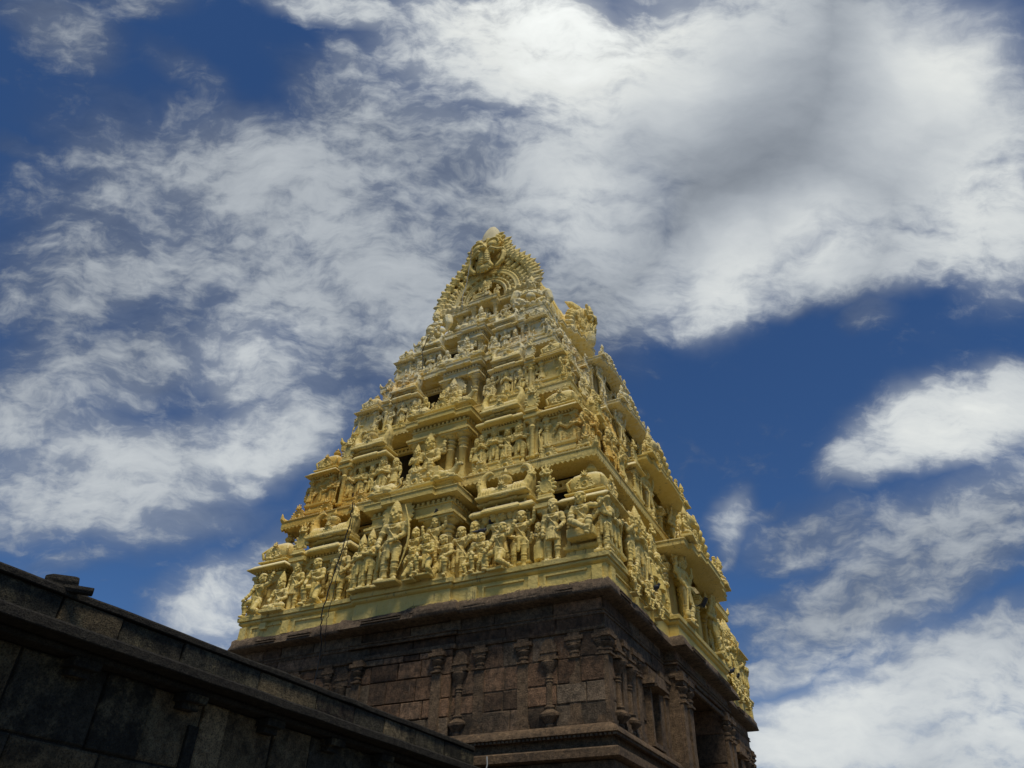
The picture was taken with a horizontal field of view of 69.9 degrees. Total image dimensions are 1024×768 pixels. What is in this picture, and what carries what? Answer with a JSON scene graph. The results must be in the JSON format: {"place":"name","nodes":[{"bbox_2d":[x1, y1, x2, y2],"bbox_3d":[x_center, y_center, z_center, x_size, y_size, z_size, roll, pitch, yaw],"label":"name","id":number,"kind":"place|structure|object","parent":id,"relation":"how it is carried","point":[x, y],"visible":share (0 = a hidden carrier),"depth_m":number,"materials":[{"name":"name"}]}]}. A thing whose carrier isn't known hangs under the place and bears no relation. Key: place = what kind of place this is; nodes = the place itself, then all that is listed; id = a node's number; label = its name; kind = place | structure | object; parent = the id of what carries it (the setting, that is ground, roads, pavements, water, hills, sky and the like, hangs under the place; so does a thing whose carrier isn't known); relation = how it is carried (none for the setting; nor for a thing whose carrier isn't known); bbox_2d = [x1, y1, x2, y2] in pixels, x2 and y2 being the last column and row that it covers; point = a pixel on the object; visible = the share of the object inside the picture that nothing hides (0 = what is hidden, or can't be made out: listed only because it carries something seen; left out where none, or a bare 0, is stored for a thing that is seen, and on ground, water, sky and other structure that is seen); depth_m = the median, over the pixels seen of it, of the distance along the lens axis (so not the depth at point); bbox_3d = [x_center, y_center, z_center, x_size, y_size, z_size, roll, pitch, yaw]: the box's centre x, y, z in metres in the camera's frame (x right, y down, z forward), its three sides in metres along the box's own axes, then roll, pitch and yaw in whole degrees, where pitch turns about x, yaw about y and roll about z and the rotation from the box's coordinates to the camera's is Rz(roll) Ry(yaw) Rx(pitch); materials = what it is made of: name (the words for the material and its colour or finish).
{"place":"outdoors","nodes":[
{"label":"outdoors","id":0,"kind":"place"},
{"bbox_2d":[227,227,758,767],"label":"temple tower","id":1,"kind":"structure","parent":0,"point":[541,623],"depth_m":22.67,"materials":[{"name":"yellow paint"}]},
{"bbox_2d":[314,502,352,684],"bbox_3d":[-5.554,6.606,22.362,0.324,6.310,1.037,19,-40,-21],"label":"cable","id":2,"kind":"object","parent":1,"relation":"hanging from","point":[327,594],"visible":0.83,"depth_m":22.46,"materials":[{"name":"black rubber"}]},
{"bbox_2d":[324,503,354,646],"bbox_3d":[-5.389,5.903,22.790,0.216,4.558,0.867,19,-41,-21],"label":"cable","id":3,"kind":"object","parent":1,"relation":"hanging from","point":[336,578],"visible":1,"depth_m":22.61,"materials":[{"name":"black rubber"}]},
{"bbox_2d":[462,248,471,309],"bbox_3d":[-2.070,-4.923,34.167,0.175,3.511,0.617,24,-42,-26],"label":"cable","id":4,"kind":"object","parent":1,"relation":"hanging from","point":[467,280],"visible":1,"depth_m":34.22,"materials":[{"name":"grey plastic"}]},
{"bbox_2d":[472,528,486,532],"bbox_3d":[-0.949,4.309,21.565,0.514,0.262,0.160,22,-42,-25],"label":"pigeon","id":5,"kind":"object","parent":1,"relation":"on","point":[481,530],"visible":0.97,"depth_m":21.49,"materials":[{"name":"grey"}]},
{"bbox_2d":[653,583,660,591],"bbox_3d":[4.275,6.165,22.149,0.514,0.262,0.160,-16,-41,22],"label":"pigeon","id":6,"kind":"object","parent":1,"relation":"on","point":[656,587],"visible":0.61,"depth_m":22.06,"materials":[{"name":"grey"}]},
{"bbox_2d":[697,597,707,607],"bbox_3d":[6.633,7.609,25.518,0.234,0.384,0.490,23,-15,14],"label":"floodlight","id":7,"kind":"object","parent":1,"relation":"attached to","point":[703,602],"visible":1,"depth_m":25.34,"materials":[{"name":"black metal"}]},
{"bbox_2d":[0,0,1023,767],"label":"sky","id":8,"kind":"structure","parent":0,"point":[792,231],"materials":[{"name":"blue"}]},
{"bbox_3d":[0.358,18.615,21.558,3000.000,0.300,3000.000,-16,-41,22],"label":"ground","id":9,"kind":"structure","parent":0,"visible":0},
{"bbox_2d":[0,562,478,767],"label":"enclosure wall","id":10,"kind":"structure","parent":9,"relation":"on","point":[87,682],"depth_m":10.44,"materials":[{"name":"stone"}]},
{"bbox_2d":[44,574,94,596],"bbox_3d":[-5.943,2.713,9.829,0.647,0.264,0.240,18,-40,-20],"label":"spout stone","id":11,"kind":"object","parent":10,"relation":"on","point":[68,584],"visible":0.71,"depth_m":9.77,"materials":[{"name":"grey stone"}]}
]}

